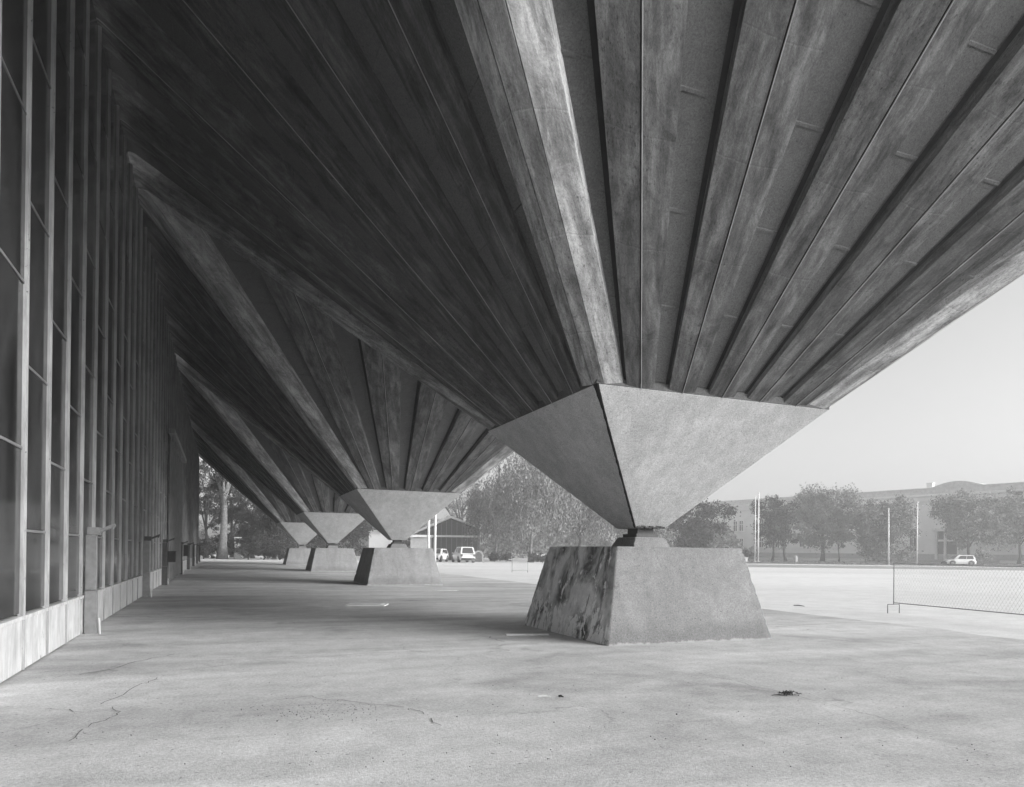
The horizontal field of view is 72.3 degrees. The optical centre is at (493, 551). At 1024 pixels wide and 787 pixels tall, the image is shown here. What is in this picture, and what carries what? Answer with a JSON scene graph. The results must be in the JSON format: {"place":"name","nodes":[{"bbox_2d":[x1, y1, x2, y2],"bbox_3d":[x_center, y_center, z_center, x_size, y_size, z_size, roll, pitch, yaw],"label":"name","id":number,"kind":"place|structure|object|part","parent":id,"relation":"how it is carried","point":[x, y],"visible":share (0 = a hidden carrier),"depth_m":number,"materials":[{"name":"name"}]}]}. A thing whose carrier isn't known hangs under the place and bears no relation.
{"place":"outdoors","nodes":[
{"label":"outdoors","id":0,"kind":"place"},
{"bbox_2d":[192,426,316,564],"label":"mushroom pier","id":1,"kind":"structure","parent":0,"point":[291,524],"depth_m":52.65,"materials":[{"name":"concrete"}]},
{"bbox_2d":[177,365,364,570],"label":"mushroom pier","id":2,"kind":"structure","parent":0,"point":[324,512],"depth_m":37.51,"materials":[{"name":"concrete"}]},
{"bbox_2d":[137,187,514,584],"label":"mushroom pier","id":3,"kind":"structure","parent":0,"point":[388,449],"depth_m":21.52,"materials":[{"name":"concrete"}]},
{"bbox_2d":[410,535,432,547],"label":"flat kiosk","id":4,"kind":"object","parent":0,"point":[418,541],"visible":0.5,"depth_m":84.00,"materials":[{"name":"stone"}]},
{"bbox_2d":[472,553,483,562],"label":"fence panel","id":5,"kind":"object","parent":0,"point":[478,557],"visible":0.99,"depth_m":73.49,"materials":[{"name":"grey metal"}]},
{"bbox_2d":[0,562,1023,786],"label":"pavement","id":6,"kind":"structure","parent":0,"point":[173,717],"depth_m":5.69,"materials":[{"name":"concrete"}]},
{"bbox_2d":[0,0,201,682],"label":"exhibition hall","id":7,"kind":"structure","parent":6,"relation":"on","point":[99,486],"depth_m":8.99,"materials":[{"name":"glass"}]},
{"bbox_2d":[167,428,186,580],"bbox_3d":[-12.723,-1.641,28.195,0.196,5.240,9.000,1,0,-21],"label":"sliding door","id":8,"kind":"structure","parent":7,"relation":"in","point":[177,457],"depth_m":26.96,"materials":[{"name":"paint"}]},
{"bbox_2d":[345,603,388,605],"bbox_3d":[-2.762,1.144,15.273,0.840,0.034,0.560,1,0,0],"label":"manhole cover","id":9,"kind":"object","parent":6,"relation":"on","point":[367,604],"visible":1,"depth_m":15.06,"materials":[{"name":"white paint"}]},
{"bbox_2d":[44,622,892,740],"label":"ground cracks","id":10,"kind":"object","parent":6,"relation":"on","point":[340,699],"visible":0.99,"depth_m":5.68,"materials":[{"name":"grey concrete"}]},
{"bbox_2d":[48,664,974,766],"bbox_3d":[1.052,1.206,5.949,8.657,0.012,4.019,1,0,-3],"label":"grit","id":11,"kind":"object","parent":6,"relation":"on","point":[456,716],"visible":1,"depth_m":5.16,"materials":[{"name":"soil"}]},
{"bbox_2d":[505,633,548,635],"bbox_3d":[0.478,1.191,10.108,0.634,0.022,0.090,1,0,-11],"label":"plank","id":12,"kind":"object","parent":6,"relation":"on","point":[517,634],"visible":1,"depth_m":10.09,"materials":[{"name":"grey wood"}]},
{"bbox_2d":[775,690,800,695],"bbox_3d":[2.499,1.201,5.973,0.263,0.047,0.126,1,0,13],"label":"twig pile","id":13,"kind":"object","parent":6,"relation":"on","point":[786,692],"visible":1,"depth_m":5.97,"materials":[{"name":"black plant"}]},
{"bbox_2d":[92,0,1023,645],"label":"mushroom pier","id":14,"kind":"structure","parent":0,"point":[640,270],"depth_m":8.02,"materials":[{"name":"concrete"}]},
{"bbox_2d":[199,274,1023,552],"label":"sky","id":15,"kind":"structure","parent":0,"point":[950,409],"materials":[{"name":"white"}]},
{"bbox_2d":[200,553,1023,639],"bbox_3d":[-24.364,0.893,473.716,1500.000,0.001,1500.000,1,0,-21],"label":"ground","id":16,"kind":"structure","parent":0,"point":[858,594],"depth_m":24.10,"materials":[{"name":"grey concrete"}]},
{"bbox_2d":[198,536,218,558],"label":"wild shrub","id":17,"kind":"object","parent":16,"relation":"on","point":[205,543],"visible":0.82,"depth_m":78.71,"materials":[{"name":"grey plant"}]},
{"bbox_2d":[199,459,233,557],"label":"broadleaf tree","id":18,"kind":"object","parent":16,"relation":"on","point":[208,498],"visible":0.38,"depth_m":87.95,"materials":[{"name":"grey plant"}]},
{"bbox_2d":[201,525,233,554],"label":"wild shrub","id":19,"kind":"object","parent":16,"relation":"on","point":[216,528],"visible":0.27,"depth_m":81.63,"materials":[{"name":"grey plant"}]},
{"bbox_2d":[205,463,233,558],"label":"broadleaf tree","id":20,"kind":"object","parent":16,"relation":"on","point":[222,486],"visible":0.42,"depth_m":79.83,"materials":[{"name":"grey plant"}]},
{"bbox_2d":[207,473,256,556],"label":"broadleaf tree","id":21,"kind":"object","parent":16,"relation":"on","point":[232,527],"visible":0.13,"depth_m":95.56,"materials":[{"name":"grey plant"}]},
{"bbox_2d":[215,533,248,555],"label":"wild shrub","id":22,"kind":"object","parent":16,"relation":"on","point":[231,542],"visible":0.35,"depth_m":82.23,"materials":[{"name":"grey plant"}]},
{"bbox_2d":[234,537,241,558],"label":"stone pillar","id":23,"kind":"structure","parent":16,"relation":"on","point":[236,556],"depth_m":81.62,"materials":[{"name":"grey stone"}]},
{"bbox_2d":[215,488,266,557],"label":"broadleaf tree","id":24,"kind":"object","parent":16,"relation":"on","point":[244,515],"visible":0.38,"depth_m":88.90,"materials":[{"name":"grey plant"}]},
{"bbox_2d":[227,536,262,559],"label":"wild shrub","id":25,"kind":"object","parent":16,"relation":"on","point":[244,551],"visible":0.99,"depth_m":77.17,"materials":[{"name":"grey plant"}]},
{"bbox_2d":[246,533,280,559],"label":"wild shrub","id":26,"kind":"object","parent":16,"relation":"on","point":[264,544],"visible":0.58,"depth_m":79.34,"materials":[{"name":"grey plant"}]},
{"bbox_2d":[246,506,299,558],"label":"broadleaf tree","id":27,"kind":"object","parent":16,"relation":"on","point":[275,531],"visible":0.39,"depth_m":82.78,"materials":[{"name":"grey plant"}]},
{"bbox_2d":[262,537,290,559],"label":"wild shrub","id":28,"kind":"object","parent":16,"relation":"on","point":[278,551],"visible":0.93,"depth_m":78.41,"materials":[{"name":"grey plant"}]},
{"bbox_2d":[277,534,326,557],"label":"broadleaf tree","id":29,"kind":"object","parent":16,"relation":"on","point":[318,538],"visible":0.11,"depth_m":90.67,"materials":[{"name":"grey plant"}]},
{"bbox_2d":[312,537,340,547],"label":"wild shrub","id":30,"kind":"object","parent":16,"relation":"on","point":[323,544],"visible":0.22,"depth_m":93.93,"materials":[{"name":"grey plant"}]},
{"bbox_2d":[338,520,374,553],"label":"broadleaf tree","id":31,"kind":"object","parent":16,"relation":"on","point":[357,532],"visible":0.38,"depth_m":85.89,"materials":[{"name":"grey plant"}]},
{"bbox_2d":[369,530,391,547],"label":"building","id":32,"kind":"structure","parent":16,"relation":"on","point":[377,539],"depth_m":104.00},
{"bbox_2d":[371,526,414,547],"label":"broadleaf tree","id":33,"kind":"object","parent":16,"relation":"on","point":[407,543],"visible":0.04,"depth_m":113.12,"materials":[{"name":"grey plant"}]},
{"bbox_2d":[427,520,429,547],"bbox_3d":[-5.775,-2.992,62.000,0.543,8.238,0.543,1,0,-21],"label":"flagpole","id":34,"kind":"object","parent":16,"relation":"on","point":[428,534],"visible":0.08,"depth_m":61.92,"materials":[{"name":"white metal"}]},
{"bbox_2d":[434,514,436,559],"bbox_3d":[-5.023,-2.921,60.000,0.500,8.116,0.500,1,0,-21],"label":"flagpole","id":35,"kind":"object","parent":16,"relation":"on","point":[435,518],"visible":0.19,"depth_m":59.91,"materials":[{"name":"white metal"}]},
{"bbox_2d":[433,549,448,561],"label":"parked car","id":36,"kind":"object","parent":16,"relation":"on","point":[441,554],"visible":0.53,"depth_m":80.34,"materials":[{"name":"white metal"}]},
{"bbox_2d":[414,516,480,559],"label":"gabled pavilion","id":37,"kind":"structure","parent":16,"relation":"on","point":[450,535],"depth_m":96.00,"materials":[{"name":"white paint"}]},
{"bbox_2d":[451,547,474,562],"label":"parked car","id":38,"kind":"object","parent":16,"relation":"on","point":[462,553],"visible":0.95,"depth_m":76.15,"materials":[{"name":"white metal"}]},
{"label":"rear window","id":39,"kind":"part","parent":38,"relation":"part of","materials":[{"name":"grey glass"}]},
{"bbox_2d":[442,474,485,520],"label":"bare tree","id":40,"kind":"object","parent":16,"relation":"on","point":[453,506],"visible":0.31,"depth_m":110.92,"materials":[{"name":"grey plant"}]},
{"bbox_2d":[199,507,756,559],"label":"distant wood","id":41,"kind":"object","parent":16,"relation":"on","point":[728,541],"visible":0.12,"depth_m":138.17,"materials":[{"name":"grey plant"}]},
{"bbox_2d":[475,550,483,561],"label":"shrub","id":42,"kind":"object","parent":16,"relation":"on","point":[478,552],"visible":0.71,"depth_m":83.30,"materials":[{"name":"plant"}]},
{"bbox_2d":[488,552,499,561],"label":"shrub","id":43,"kind":"object","parent":16,"relation":"on","point":[493,557],"visible":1,"depth_m":83.75,"materials":[{"name":"grey plant"}]},
{"bbox_2d":[463,465,530,560],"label":"weeping birch","id":44,"kind":"object","parent":16,"relation":"on","point":[476,506],"visible":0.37,"depth_m":93.59,"materials":[{"name":"grey plant"}]},
{"bbox_2d":[498,551,513,560],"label":"shrub","id":45,"kind":"object","parent":16,"relation":"on","point":[506,556],"visible":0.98,"depth_m":84.76,"materials":[{"name":"grey plant"}]},
{"bbox_2d":[512,554,527,571],"bbox_3d":[1.552,0.680,41.800,0.954,1.079,0.315,1,0,0],"label":"fence panel","id":46,"kind":"object","parent":16,"relation":"on","point":[520,561],"visible":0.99,"depth_m":41.80,"materials":[{"name":"grey metal"}]},
{"bbox_2d":[480,452,582,561],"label":"weeping birch","id":47,"kind":"object","parent":16,"relation":"on","point":[531,486],"visible":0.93,"depth_m":82.45,"materials":[{"name":"grey plant"}]},
{"bbox_2d":[526,551,540,562],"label":"shrub","id":48,"kind":"object","parent":16,"relation":"on","point":[532,556],"visible":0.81,"depth_m":82.79,"materials":[{"name":"grey plant"}]},
{"bbox_2d":[536,553,546,562],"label":"shrub","id":49,"kind":"object","parent":16,"relation":"on","point":[542,559],"visible":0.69,"depth_m":81.73,"materials":[{"name":"grey plant"}]},
{"bbox_2d":[746,563,1022,567],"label":"kerb","id":50,"kind":"structure","parent":16,"relation":"on","point":[876,565],"depth_m":90.00,"materials":[{"name":"grey concrete"}]},
{"bbox_2d":[887,563,1023,614],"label":"fence panel","id":51,"kind":"object","parent":16,"relation":"on","point":[899,603],"visible":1,"depth_m":13.49,"materials":[{"name":"grey metal"}]},
{"bbox_2d":[746,559,1023,565],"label":"lawn","id":52,"kind":"structure","parent":0,"point":[847,562],"depth_m":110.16,"materials":[{"name":"plant"}]},
{"bbox_2d":[542,491,621,546],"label":"weeping birch","id":53,"kind":"object","parent":52,"relation":"on","point":[594,520],"visible":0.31,"depth_m":94.91,"materials":[{"name":"grey plant"}]},
{"bbox_2d":[599,523,685,546],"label":"broadleaf tree","id":54,"kind":"object","parent":52,"relation":"on","point":[620,532],"visible":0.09,"depth_m":105.11,"materials":[{"name":"grey plant"}]},
{"bbox_2d":[665,498,740,547],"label":"broadleaf tree","id":55,"kind":"object","parent":52,"relation":"on","point":[689,528],"visible":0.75,"depth_m":91.72,"materials":[{"name":"grey plant"}]},
{"bbox_2d":[743,549,753,559],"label":"clipped shrub","id":56,"kind":"object","parent":52,"relation":"on","point":[746,553],"visible":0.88,"depth_m":98.72,"materials":[{"name":"grey plant"}]},
{"bbox_2d":[754,496,755,561],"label":"flagpole","id":57,"kind":"object","parent":52,"relation":"on","point":[755,530],"visible":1,"depth_m":96.95,"materials":[{"name":"white metal"}]},
{"bbox_2d":[757,492,759,561],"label":"flagpole","id":58,"kind":"object","parent":52,"relation":"on","point":[758,532],"visible":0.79,"depth_m":97.92,"materials":[{"name":"white metal"}]},
{"bbox_2d":[749,494,803,560],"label":"broadleaf tree","id":59,"kind":"object","parent":52,"relation":"on","point":[786,517],"visible":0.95,"depth_m":103.31,"materials":[{"name":"grey plant"}]},
{"bbox_2d":[759,519,812,561],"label":"broadleaf tree","id":60,"kind":"object","parent":52,"relation":"on","point":[801,526],"visible":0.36,"depth_m":103.50,"materials":[{"name":"grey plant"}]},
{"bbox_2d":[791,482,867,560],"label":"broadleaf tree","id":61,"kind":"object","parent":52,"relation":"on","point":[819,517],"visible":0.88,"depth_m":111.85,"materials":[{"name":"grey plant"}]},
{"bbox_2d":[822,521,855,561],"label":"broadleaf tree","id":62,"kind":"object","parent":52,"relation":"on","point":[843,535],"visible":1,"depth_m":107.44,"materials":[{"name":"grey plant"}]},
{"bbox_2d":[670,481,1023,563],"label":"pale building","id":63,"kind":"structure","parent":52,"relation":"on","point":[935,545],"depth_m":126.70,"materials":[{"name":"white paint"}]},
{"bbox_2d":[733,521,737,531],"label":"window","id":64,"kind":"structure","parent":63,"relation":"in","point":[735,523],"depth_m":158.87,"materials":[{"name":"grey glass"}]},
{"bbox_2d":[738,520,743,531],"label":"window","id":65,"kind":"structure","parent":63,"relation":"in","point":[741,522],"depth_m":157.55,"materials":[{"name":"grey glass"}]},
{"bbox_2d":[759,537,764,547],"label":"window","id":66,"kind":"structure","parent":63,"relation":"in","point":[761,542],"depth_m":153.27,"materials":[{"name":"grey glass"}]},
{"bbox_2d":[908,528,916,552],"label":"window","id":67,"kind":"structure","parent":63,"relation":"in","point":[911,539],"depth_m":127.31,"materials":[{"name":"grey glass"}]},
{"bbox_2d":[839,492,926,561],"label":"bushy tree","id":68,"kind":"object","parent":52,"relation":"on","point":[867,537],"visible":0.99,"depth_m":106.10,"materials":[{"name":"grey plant"}]},
{"bbox_2d":[887,508,888,564],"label":"flagpole","id":69,"kind":"object","parent":52,"relation":"on","point":[888,536],"visible":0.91,"depth_m":91.91,"materials":[{"name":"grey metal"}]},
{"bbox_2d":[916,501,917,562],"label":"flagpole","id":70,"kind":"object","parent":52,"relation":"on","point":[917,537],"visible":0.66,"depth_m":94.94,"materials":[{"name":"white metal"}]},
{"bbox_2d":[941,555,976,564],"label":"parked car","id":71,"kind":"object","parent":52,"relation":"on","point":[964,559],"visible":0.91,"depth_m":95.24,"materials":[{"name":"white metal"}]},
{"bbox_2d":[926,486,1018,561],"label":"broadleaf tree","id":72,"kind":"object","parent":52,"relation":"on","point":[954,516],"visible":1,"depth_m":106.22,"materials":[{"name":"grey plant"}]},
{"bbox_2d":[988,486,1023,563],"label":"broadleaf tree","id":73,"kind":"object","parent":52,"relation":"on","point":[1013,513],"visible":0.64,"depth_m":110.90,"materials":[{"name":"grey plant"}]},
{"bbox_2d":[747,564,1023,570],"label":"road","id":74,"kind":"structure","parent":0,"point":[868,567],"depth_m":78.80,"materials":[{"name":"grey asphalt"}]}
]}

